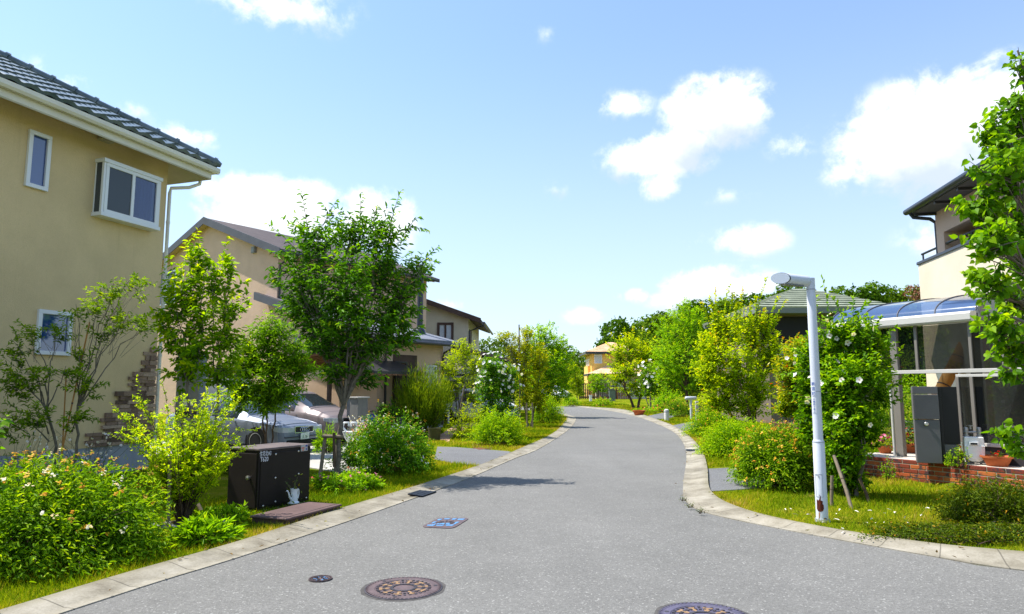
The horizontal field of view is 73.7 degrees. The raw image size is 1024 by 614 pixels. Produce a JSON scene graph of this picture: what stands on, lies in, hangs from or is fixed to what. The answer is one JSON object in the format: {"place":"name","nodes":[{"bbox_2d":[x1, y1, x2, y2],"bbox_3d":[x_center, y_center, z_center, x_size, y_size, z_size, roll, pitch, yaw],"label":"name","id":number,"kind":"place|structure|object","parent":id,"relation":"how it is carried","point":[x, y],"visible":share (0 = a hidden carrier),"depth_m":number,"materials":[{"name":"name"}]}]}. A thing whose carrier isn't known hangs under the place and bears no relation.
{"place":"outdoors","nodes":[
{"label":"outdoors","id":0,"kind":"place"},
{"bbox_2d":[440,421,480,441],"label":"path","id":1,"kind":"structure","parent":0,"point":[445,437],"depth_m":24.74,"materials":[{"name":"grey concrete"}]},
{"bbox_2d":[435,447,508,464],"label":"driveway","id":2,"kind":"structure","parent":0,"point":[461,455],"depth_m":17.62,"materials":[{"name":"concrete"}]},
{"bbox_2d":[0,393,1023,609],"bbox_3d":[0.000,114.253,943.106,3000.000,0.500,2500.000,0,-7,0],"label":"ground","id":3,"kind":"structure","parent":0,"point":[219,490],"depth_m":10.64,"materials":[{"name":"green plant"}]},
{"bbox_2d":[0,414,13,492],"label":"edge shrub","id":4,"kind":"object","parent":3,"relation":"on","point":[5,422],"visible":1,"depth_m":5.22,"materials":[{"name":"green plant"}]},
{"bbox_2d":[1,429,59,481],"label":"wand flower","id":5,"kind":"object","parent":3,"relation":"on","point":[40,437],"visible":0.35,"depth_m":10.97,"materials":[{"name":"green plant"}]},
{"bbox_2d":[58,323,89,469],"bbox_3d":[-6.533,1.609,10.089,0.577,2.766,0.025,-3,-7,23],"label":"bamboo cane","id":6,"kind":"object","parent":3,"relation":"on","point":[73,396],"visible":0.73,"depth_m":10.09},
{"bbox_2d":[0,271,159,478],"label":"slender tree","id":7,"kind":"object","parent":3,"relation":"on","point":[13,377],"visible":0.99,"depth_m":9.93,"materials":[{"name":"green plant"}]},
{"bbox_2d":[0,443,181,585],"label":"spirea bush","id":8,"kind":"object","parent":3,"relation":"on","point":[90,522],"visible":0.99,"depth_m":6.66,"materials":[{"name":"green plant"}]},
{"bbox_2d":[45,430,136,496],"bbox_3d":[-6.849,2.496,10.871,2.091,1.076,1.624,0,-7,0],"label":"wand flower","id":9,"kind":"object","parent":3,"relation":"on","point":[101,452],"visible":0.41,"depth_m":10.98,"materials":[{"name":"green plant"}]},
{"bbox_2d":[0,50,221,484],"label":"house","id":10,"kind":"structure","parent":3,"relation":"on","point":[86,179],"depth_m":13.34,"materials":[{"name":"paint"}]},
{"bbox_2d":[24,129,52,191],"bbox_3d":[-8.722,-2.693,12.572,0.059,1.061,0.426,-2,-7,18],"label":"window","id":11,"kind":"structure","parent":10,"relation":"in","point":[39,145],"depth_m":12.58,"materials":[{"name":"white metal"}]},
{"bbox_2d":[34,309,73,355],"bbox_3d":[-8.540,0.484,12.738,0.059,0.826,0.676,-2,-7,18],"label":"window","id":12,"kind":"structure","parent":10,"relation":"in","point":[46,318],"depth_m":12.69,"materials":[{"name":"white glass"}]},
{"bbox_2d":[91,157,162,231],"bbox_3d":[-8.021,-2.320,14.295,0.269,1.179,1.456,-2,-7,18],"label":"bay window","id":13,"kind":"structure","parent":10,"relation":"in","point":[123,194],"depth_m":14.12,"materials":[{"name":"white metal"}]},
{"bbox_2d":[150,516,228,532],"bbox_3d":[-3.977,2.686,8.476,0.911,0.100,0.743,0,-7,0],"label":"tree pit","id":14,"kind":"object","parent":3,"relation":"on","point":[174,522],"visible":0.1,"depth_m":8.33,"materials":[{"name":"soil"}]},
{"bbox_2d":[166,456,171,525],"bbox_3d":[-4.216,2.314,8.391,0.069,0.958,0.058,0,-7,0],"label":"tree stake","id":15,"kind":"object","parent":14,"relation":"on","point":[170,486],"visible":0.64,"depth_m":8.38,"materials":[{"name":"brown wood"}]},
{"bbox_2d":[107,374,260,520],"bbox_3d":[-4.211,1.819,8.677,1.513,1.918,1.417,-6,-9,42],"label":"lime shrub","id":16,"kind":"object","parent":14,"relation":"in","point":[193,478],"visible":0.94,"depth_m":8.58,"materials":[{"name":"green plant"}]},
{"bbox_2d":[148,227,254,452],"bbox_3d":[-5.529,0.846,11.951,1.717,4.674,1.404,0,-7,0],"label":"broad leaf tree","id":17,"kind":"object","parent":3,"relation":"on","point":[189,305],"visible":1,"depth_m":12.09,"materials":[{"name":"green plant"}]},
{"bbox_2d":[164,510,248,548],"bbox_3d":[-3.403,2.472,7.575,0.887,0.389,0.721,0,-7,0],"label":"weed clump","id":18,"kind":"object","parent":3,"relation":"on","point":[192,530],"visible":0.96,"depth_m":7.49,"materials":[{"name":"green plant"}]},
{"bbox_2d":[189,500,263,525],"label":"weed clump","id":19,"kind":"object","parent":3,"relation":"on","point":[231,510],"visible":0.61,"depth_m":8.63,"materials":[{"name":"green plant"}]},
{"bbox_2d":[150,442,381,472],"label":"parking slab","id":20,"kind":"structure","parent":3,"relation":"on","point":[315,458],"depth_m":16.30,"materials":[{"name":"concrete"}]},
{"bbox_2d":[173,355,206,450],"bbox_3d":[-8.590,2.571,18.216,0.620,2.620,0.415,0,-7,0],"label":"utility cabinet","id":21,"kind":"object","parent":20,"relation":"on","point":[196,395],"visible":0.16,"depth_m":18.05,"materials":[{"name":"grey metal"}]},
{"bbox_2d":[205,375,250,446],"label":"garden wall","id":22,"kind":"structure","parent":20,"relation":"on","point":[211,389],"depth_m":20.05,"materials":[{"name":"grey concrete"}]},
{"bbox_2d":[165,397,321,445],"bbox_3d":[-7.594,3.300,19.287,4.526,1.487,2.110,-3,-8,25],"label":"silver sedan","id":23,"kind":"object","parent":20,"relation":"on","point":[290,429],"visible":0.58,"depth_m":18.22,"materials":[{"name":"paint"}]},
{"bbox_2d":[215,309,322,443],"bbox_3d":[-6.242,1.942,17.592,2.848,3.838,1.923,0,-7,0],"label":"tree","id":24,"kind":"object","parent":20,"relation":"on","point":[268,393],"visible":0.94,"depth_m":17.47,"materials":[{"name":"green plant"}]},
{"bbox_2d":[273,389,348,445],"bbox_3d":[-6.857,3.461,21.651,4.366,1.725,2.110,-3,-8,25],"label":"compact van","id":25,"kind":"object","parent":20,"relation":"on","point":[316,408],"visible":0.22,"depth_m":20.63,"materials":[{"name":"silver metal"}]},
{"bbox_2d":[311,420,343,453],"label":"shrub","id":26,"kind":"object","parent":20,"relation":"on","point":[329,444],"visible":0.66,"depth_m":18.03,"materials":[{"name":"green plant"}]},
{"bbox_2d":[342,422,357,449],"bbox_3d":[-4.517,3.579,18.991,0.400,0.764,0.394,-6,-9,40],"label":"garden urn","id":27,"kind":"object","parent":20,"relation":"on","point":[345,431],"visible":0.55,"depth_m":18.98,"materials":[{"name":"white stone"}]},
{"bbox_2d":[347,397,369,442],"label":"gate pillar","id":28,"kind":"structure","parent":20,"relation":"on","point":[357,407],"depth_m":20.26,"materials":[{"name":"concrete"}]},
{"bbox_2d":[341,422,378,456],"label":"rose bush","id":29,"kind":"object","parent":20,"relation":"on","point":[349,435],"visible":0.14,"depth_m":16.32,"materials":[{"name":"green plant"}]},
{"bbox_2d":[227,442,311,510],"bbox_3d":[-3.556,2.494,9.990,0.636,0.920,1.067,-4,-8,27],"label":"equipment cabinet","id":30,"kind":"object","parent":3,"relation":"on","point":[259,475],"visible":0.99,"depth_m":9.66,"materials":[{"name":"black metal"}]},
{"bbox_2d":[0,413,575,613],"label":"kerb","id":31,"kind":"structure","parent":3,"relation":"on","point":[65,601],"depth_m":7.11,"materials":[{"name":"concrete"}]},
{"bbox_2d":[250,502,341,525],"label":"cover slab","id":32,"kind":"structure","parent":3,"relation":"on","point":[290,514],"depth_m":8.83,"materials":[{"name":"brown stone"}]},
{"bbox_2d":[286,474,301,505],"bbox_3d":[-3.123,2.641,9.774,0.258,0.494,0.204,2,-7,-16],"label":"watering pot","id":33,"kind":"object","parent":32,"relation":"on","point":[293,495],"visible":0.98,"depth_m":9.74,"materials":[{"name":"white ceramic"}]},
{"bbox_2d":[174,352,423,401],"bbox_3d":[-7.662,3.153,24.585,8.676,2.978,2.217,-1,-7,12],"label":"carport","id":34,"kind":"object","parent":3,"relation":"on","point":[392,368],"visible":0.23,"depth_m":23.95,"materials":[{"name":"grey metal"}]},
{"bbox_2d":[153,217,460,428],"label":"house","id":35,"kind":"structure","parent":3,"relation":"on","point":[246,247],"depth_m":29.38,"materials":[{"name":"beige paint"}]},
{"bbox_2d":[160,270,175,305],"bbox_3d":[-16.957,-0.922,33.535,1.700,1.678,0.049,-5,-8,36],"label":"window","id":36,"kind":"structure","parent":35,"relation":"in","point":[173,271],"depth_m":33.51,"materials":[{"name":"white metal"}]},
{"bbox_2d":[392,354,416,413],"bbox_3d":[-3.983,2.882,25.358,0.019,2.200,1.250,-5,-8,36],"label":"door","id":37,"kind":"structure","parent":35,"relation":"in","point":[406,358],"depth_m":25.30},
{"bbox_2d":[318,433,343,474],"bbox_3d":[-3.512,2.891,13.233,0.467,0.913,0.284,2,-7,-15],"label":"tree support","id":38,"kind":"object","parent":3,"relation":"on","point":[333,436],"visible":0.95,"depth_m":13.16,"materials":[{"name":"brown wood"}]},
{"bbox_2d":[309,468,386,494],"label":"ground cover","id":39,"kind":"object","parent":3,"relation":"on","point":[356,480],"visible":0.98,"depth_m":11.41,"materials":[{"name":"green plant"}]},
{"bbox_2d":[263,189,442,475],"bbox_3d":[-3.212,0.452,13.358,3.619,5.786,2.244,0,-7,0],"label":"tree","id":40,"kind":"object","parent":3,"relation":"on","point":[356,360],"visible":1,"depth_m":13.48,"materials":[{"name":"green plant"}]},
{"bbox_2d":[324,399,441,475],"bbox_3d":[-2.613,2.679,14.222,2.379,1.506,2.059,0,-7,0],"label":"spirea bush","id":41,"kind":"object","parent":3,"relation":"on","point":[397,450],"visible":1,"depth_m":13.73,"materials":[{"name":"green plant"}]},
{"bbox_2d":[372,398,406,419],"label":"planter shrub","id":42,"kind":"object","parent":3,"relation":"on","point":[388,409],"visible":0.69,"depth_m":23.08,"materials":[{"name":"green plant"}]},
{"bbox_2d":[391,362,456,436],"bbox_3d":[-3.146,3.179,24.095,2.383,2.732,2.133,0,-7,0],"label":"broom shrub","id":43,"kind":"object","parent":3,"relation":"on","point":[422,397],"visible":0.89,"depth_m":23.73,"materials":[{"name":"green plant"}]},
{"bbox_2d":[428,428,440,439],"bbox_3d":[-2.560,4.191,22.535,0.460,0.390,0.453,0,-7,0],"label":"garden barrel","id":44,"kind":"object","parent":3,"relation":"on","point":[434,433],"visible":0.95,"depth_m":22.36,"materials":[{"name":"brown wood"}]},
{"bbox_2d":[429,338,487,432],"bbox_3d":[-1.867,2.918,25.399,2.416,3.555,1.539,-3,-8,25],"label":"airy tree","id":45,"kind":"object","parent":3,"relation":"on","point":[449,370],"visible":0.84,"depth_m":25.34,"materials":[{"name":"green plant"}]},
{"bbox_2d":[443,398,494,439],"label":"front garden bush","id":46,"kind":"object","parent":3,"relation":"on","point":[456,429],"visible":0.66,"depth_m":23.05,"materials":[{"name":"green plant"}]},
{"bbox_2d":[426,299,515,403],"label":"house","id":47,"kind":"structure","parent":3,"relation":"on","point":[444,321],"depth_m":40.16,"materials":[{"name":"beige paint"}]},
{"bbox_2d":[437,322,453,339],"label":"window","id":48,"kind":"structure","parent":47,"relation":"in","point":[444,329],"depth_m":40.12,"materials":[{"name":"white glass"}]},
{"bbox_2d":[444,369,509,420],"bbox_3d":[-2.009,4.560,35.157,3.775,2.695,2.900,0,-7,0],"label":"carport","id":49,"kind":"object","parent":3,"relation":"on","point":[461,374],"visible":0.1,"depth_m":34.28,"materials":[{"name":"black"}]},
{"bbox_2d":[445,389,518,420],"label":"bush","id":50,"kind":"object","parent":3,"relation":"on","point":[452,414],"visible":0.23,"depth_m":34.61,"materials":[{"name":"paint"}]},
{"bbox_2d":[458,404,527,445],"bbox_3d":[-0.398,3.553,20.815,1.923,1.290,2.019,-6,-9,42],"label":"gold bush","id":51,"kind":"object","parent":3,"relation":"on","point":[508,431],"visible":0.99,"depth_m":20.48,"materials":[{"name":"brown plant"}]},
{"bbox_2d":[472,351,524,435],"bbox_3d":[-0.457,3.088,23.780,1.873,3.100,1.544,0,-7,0],"label":"hibiscus","id":52,"kind":"object","parent":3,"relation":"on","point":[492,370],"visible":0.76,"depth_m":23.66,"materials":[{"name":"green plant"}]},
{"bbox_2d":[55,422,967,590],"bbox_3d":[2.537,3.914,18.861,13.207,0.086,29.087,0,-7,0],"label":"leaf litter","id":53,"kind":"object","parent":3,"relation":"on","point":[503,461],"visible":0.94,"depth_m":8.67,"materials":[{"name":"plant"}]},
{"bbox_2d":[494,324,556,425],"bbox_3d":[0.627,3.098,30.753,2.875,4.688,1.632,1,-7,-10],"label":"amber tree","id":54,"kind":"object","parent":3,"relation":"on","point":[536,395],"visible":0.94,"depth_m":30.77,"materials":[{"name":"green plant"}]},
{"bbox_2d":[528,394,567,422],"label":"gold bush","id":55,"kind":"object","parent":3,"relation":"on","point":[552,413],"visible":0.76,"depth_m":33.40,"materials":[{"name":"brown plant"}]},
{"bbox_2d":[524,320,578,406],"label":"bright tree","id":56,"kind":"object","parent":3,"relation":"on","point":[559,365],"visible":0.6,"depth_m":40.69,"materials":[{"name":"green plant"}]},
{"bbox_2d":[561,396,582,405],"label":"bush","id":57,"kind":"object","parent":3,"relation":"on","point":[573,402],"visible":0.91,"depth_m":65.12,"materials":[{"name":"green plant"}]},
{"bbox_2d":[566,364,585,397],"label":"young tree","id":58,"kind":"object","parent":3,"relation":"on","point":[578,382],"visible":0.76,"depth_m":67.44,"materials":[{"name":"green plant"}]},
{"bbox_2d":[585,372,610,401],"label":"young tree","id":59,"kind":"object","parent":3,"relation":"on","point":[599,385],"visible":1,"depth_m":69.41,"materials":[{"name":"green plant"}]},
{"bbox_2d":[579,383,617,398],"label":"trellis fence","id":60,"kind":"object","parent":3,"relation":"on","point":[593,396],"visible":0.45,"depth_m":81.33,"materials":[{"name":"brown wood"}]},
{"bbox_2d":[593,396,614,405],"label":"bush","id":61,"kind":"object","parent":3,"relation":"on","point":[603,402],"visible":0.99,"depth_m":65.19,"materials":[{"name":"green plant"}]},
{"bbox_2d":[579,342,646,398],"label":"house","id":62,"kind":"structure","parent":3,"relation":"on","point":[596,359],"depth_m":87.76,"materials":[{"name":"beige paint"}]},
{"bbox_2d":[604,326,664,407],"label":"orange tipped tree","id":63,"kind":"object","parent":3,"relation":"on","point":[635,349],"visible":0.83,"depth_m":59.50,"materials":[{"name":"brown plant"}]},
{"bbox_2d":[636,359,661,407],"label":"hibiscus","id":64,"kind":"object","parent":3,"relation":"on","point":[648,382],"visible":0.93,"depth_m":56.53,"materials":[{"name":"green plant"}]},
{"bbox_2d":[629,407,682,411],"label":"flowers","id":65,"kind":"object","parent":3,"relation":"on","point":[652,410],"visible":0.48,"depth_m":48.24,"materials":[{"name":"green plant"}]},
{"bbox_2d":[645,386,684,410],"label":"green bush","id":66,"kind":"object","parent":3,"relation":"on","point":[659,403],"visible":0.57,"depth_m":49.27,"materials":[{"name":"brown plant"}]},
{"bbox_2d":[648,297,709,414],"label":"round tree","id":67,"kind":"object","parent":3,"relation":"on","point":[673,367],"visible":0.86,"depth_m":43.76,"materials":[{"name":"green plant"}]},
{"bbox_2d":[664,397,693,416],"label":"bush","id":68,"kind":"object","parent":3,"relation":"on","point":[675,406],"visible":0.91,"depth_m":40.55,"materials":[{"name":"green plant"}]},
{"bbox_2d":[678,403,739,436],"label":"verge bush","id":69,"kind":"object","parent":3,"relation":"on","point":[700,421],"visible":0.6,"depth_m":24.05,"materials":[{"name":"green plant"}]},
{"bbox_2d":[691,415,773,457],"bbox_3d":[5.758,3.232,17.220,2.460,1.067,2.062,0,-7,0],"label":"verge bush","id":70,"kind":"object","parent":3,"relation":"on","point":[728,438],"visible":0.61,"depth_m":17.04,"materials":[{"name":"green plant"}]},
{"bbox_2d":[686,277,787,431],"bbox_3d":[8.281,1.755,24.649,3.874,5.984,2.899,0,-7,0],"label":"maple tree","id":71,"kind":"object","parent":3,"relation":"on","point":[751,329],"visible":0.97,"depth_m":24.74,"materials":[{"name":"green plant"}]},
{"bbox_2d":[726,415,829,491],"bbox_3d":[4.641,2.512,11.895,1.713,1.285,1.690,-7,-10,44],"label":"spirea bush","id":72,"kind":"object","parent":3,"relation":"on","point":[789,459],"visible":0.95,"depth_m":11.58,"materials":[{"name":"green plant"}]},
{"bbox_2d":[766,333,808,427],"bbox_3d":[5.884,1.915,13.864,1.526,3.014,1.039,3,-8,-26],"label":"photinia","id":73,"kind":"object","parent":3,"relation":"on","point":[787,408],"visible":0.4,"depth_m":13.76,"materials":[{"name":"green plant"}]},
{"bbox_2d":[702,289,884,424],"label":"house","id":74,"kind":"structure","parent":3,"relation":"on","point":[792,322],"depth_m":32.91,"materials":[{"name":"grey tile"}]},
{"bbox_2d":[771,273,830,522],"bbox_3d":[3.798,1.177,8.940,0.656,3.286,0.210,2,-7,-18],"label":"street lamp","id":75,"kind":"object","parent":3,"relation":"on","point":[818,441],"visible":0.99,"depth_m":8.98,"materials":[{"name":"white metal"}]},
{"bbox_2d":[830,476,833,505],"bbox_3d":[4.694,2.736,10.019,0.075,0.509,0.054,0,-7,0],"label":"tree stake","id":76,"kind":"object","parent":3,"relation":"on","point":[831,488],"visible":0.89,"depth_m":10.01,"materials":[{"name":"brown wood"}]},
{"bbox_2d":[779,274,904,495],"bbox_3d":[5.405,1.259,11.037,2.050,3.662,1.512,0,-7,0],"label":"hibiscus","id":77,"kind":"object","parent":3,"relation":"on","point":[850,380],"visible":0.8,"depth_m":10.89,"materials":[{"name":"green plant"}]},
{"bbox_2d":[833,455,852,508],"bbox_3d":[4.831,2.588,9.948,0.058,0.806,0.540,0,-7,0],"label":"tree stake","id":78,"kind":"object","parent":3,"relation":"on","point":[842,481],"visible":0.89,"depth_m":9.94,"materials":[{"name":"brown wood"}]},
{"bbox_2d":[879,456,898,479],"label":"brick wall weed","id":79,"kind":"object","parent":3,"relation":"on","point":[889,474],"visible":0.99,"depth_m":12.74,"materials":[{"name":"green plant"}]},
{"bbox_2d":[856,337,926,435],"bbox_3d":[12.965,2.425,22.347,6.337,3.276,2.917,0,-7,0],"label":"garden hedge","id":80,"kind":"object","parent":3,"relation":"on","point":[915,379],"visible":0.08,"depth_m":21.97,"materials":[{"name":"green plant"}]},
{"bbox_2d":[850,518,1023,545],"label":"ground cover","id":81,"kind":"object","parent":3,"relation":"on","point":[932,531],"visible":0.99,"depth_m":7.62,"materials":[{"name":"green plant"}]},
{"bbox_2d":[864,456,1023,490],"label":"brick wall","id":82,"kind":"structure","parent":3,"relation":"on","point":[934,473],"depth_m":12.17,"materials":[{"name":"red brick"}]},
{"bbox_2d":[943,445,972,466],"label":"plant","id":83,"kind":"object","parent":82,"relation":"on","point":[959,462],"visible":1,"depth_m":11.85,"materials":[{"name":"green plant"}]},
{"bbox_2d":[866,451,1023,469],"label":"terrace","id":84,"kind":"structure","parent":3,"relation":"on","point":[911,456],"depth_m":12.94,"materials":[{"name":"concrete"}]},
{"bbox_2d":[871,432,895,453],"bbox_3d":[7.653,2.775,14.036,0.506,0.450,0.487,-6,-9,41],"label":"flower pot","id":85,"kind":"object","parent":84,"relation":"on","point":[886,449],"visible":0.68,"depth_m":13.94,"materials":[{"name":"ceramic"}]},
{"bbox_2d":[906,428,914,452],"bbox_3d":[8.253,2.759,14.164,0.435,0.512,0.457,0,-7,0],"label":"flower pot","id":86,"kind":"object","parent":84,"relation":"on","point":[910,447],"visible":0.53,"depth_m":14.07,"materials":[{"name":"ceramic"}]},
{"bbox_2d":[833,294,1023,466],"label":"terrace room","id":87,"kind":"object","parent":84,"relation":"on","point":[938,311],"visible":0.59,"depth_m":13.24,"materials":[{"name":"white metal"}]},
{"bbox_2d":[911,387,960,463],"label":"letterbox pillar","id":88,"kind":"structure","parent":84,"relation":"on","point":[937,439],"depth_m":12.15,"materials":[{"name":"grey metal"}]},
{"bbox_2d":[962,425,984,463],"bbox_3d":[8.106,2.417,11.987,0.310,0.675,0.194,-3,-7,22],"label":"gas meter","id":89,"kind":"object","parent":84,"relation":"on","point":[975,445],"visible":0.96,"depth_m":11.93,"materials":[{"name":"white metal"}]},
{"bbox_2d":[980,450,1013,466],"bbox_3d":[8.313,2.591,11.706,0.490,0.262,0.490,0,-7,0],"label":"flower pot","id":90,"kind":"object","parent":84,"relation":"on","point":[998,459],"visible":0.96,"depth_m":11.58,"materials":[{"name":"ceramic"}]},
{"bbox_2d":[903,142,1023,450],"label":"house","id":91,"kind":"structure","parent":3,"relation":"on","point":[941,269],"depth_m":14.44,"materials":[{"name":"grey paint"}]},
{"bbox_2d":[927,342,963,419],"bbox_3d":[8.986,1.632,14.207,1.279,1.922,0.266,0,-7,0],"label":"reed blind","id":92,"kind":"object","parent":91,"relation":"attached to","point":[956,360],"visible":0.39,"depth_m":14.16,"materials":[{"name":"beige wicker"}]},
{"bbox_2d":[926,472,1023,532],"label":"juniper bush","id":93,"kind":"object","parent":3,"relation":"on","point":[974,504],"visible":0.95,"depth_m":8.36,"materials":[{"name":"green plant"}]},
{"bbox_2d":[945,48,1023,459],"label":"heart leaf tree","id":94,"kind":"object","parent":3,"relation":"on","point":[1000,236],"visible":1,"depth_m":7.27,"materials":[{"name":"green plant"}]},
{"bbox_2d":[0,0,1023,358],"label":"sky","id":95,"kind":"structure","parent":0,"point":[577,165],"materials":[{"name":"blue"}]},
{"bbox_2d":[63,406,1023,613],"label":"road","id":96,"kind":"structure","parent":0,"point":[588,512],"depth_m":6.75,"materials":[{"name":"grey asphalt"}]},
{"bbox_2d":[308,575,332,582],"bbox_3d":[-1.716,2.448,6.113,0.216,0.042,0.214,0,-7,0],"label":"manhole cover","id":97,"kind":"object","parent":96,"relation":"on","point":[320,578],"visible":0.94,"depth_m":6.10,"materials":[{"name":"metal"}]},
{"bbox_2d":[360,577,445,600],"bbox_3d":[-0.930,2.415,5.833,0.715,0.042,0.727,0,-7,0],"label":"manhole cover","id":98,"kind":"object","parent":96,"relation":"on","point":[404,589],"visible":0.98,"depth_m":5.80,"materials":[{"name":"metal"}]},
{"bbox_2d":[408,490,435,496],"bbox_3d":[-1.444,2.995,10.998,0.239,0.048,0.561,-2,-7,18],"label":"drain grate","id":99,"kind":"object","parent":96,"relation":"on","point":[420,493],"visible":1,"depth_m":10.93,"materials":[{"name":"black metal"}]},
{"bbox_2d":[423,518,467,528],"bbox_3d":[-0.837,2.751,8.686,0.413,0.033,0.694,-2,-7,14],"label":"hydrant cover","id":100,"kind":"object","parent":96,"relation":"on","point":[447,523],"visible":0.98,"depth_m":8.61,"materials":[{"name":"metal"}]},
{"bbox_2d":[654,602,748,613],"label":"manhole cover","id":101,"kind":"object","parent":96,"relation":"on","point":[691,608],"visible":1,"depth_m":5.26,"materials":[{"name":"metal"}]},
{"bbox_2d":[567,405,1023,570],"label":"kerb","id":102,"kind":"structure","parent":96,"relation":"on","point":[697,491],"depth_m":8.26,"materials":[{"name":"concrete"}]},
{"bbox_2d":[508,363,585,392],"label":"hill","id":103,"kind":"structure","parent":0,"point":[556,379],"depth_m":225.31,"materials":[{"name":"green plant"}]},
{"bbox_2d":[479,336,585,385],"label":"forest","id":104,"kind":"object","parent":103,"relation":"on","point":[500,344],"visible":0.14,"depth_m":239.10,"materials":[{"name":"green plant"}]},
{"bbox_2d":[708,468,775,491],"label":"driveway","id":105,"kind":"structure","parent":0,"point":[718,479],"depth_m":12.37,"materials":[{"name":"concrete"}]},
{"bbox_2d":[582,335,926,396],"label":"hill","id":106,"kind":"structure","parent":0,"point":[696,391],"depth_m":109.25,"materials":[{"name":"green plant"}]},
{"bbox_2d":[587,280,926,395],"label":"forest","id":107,"kind":"object","parent":106,"relation":"on","point":[876,290],"visible":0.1,"depth_m":128.94,"materials":[{"name":"green plant"}]},
{"bbox_2d":[901,284,920,300],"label":"brown tree crown","id":108,"kind":"object","parent":107,"relation":"on","point":[917,292],"visible":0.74,"depth_m":129.03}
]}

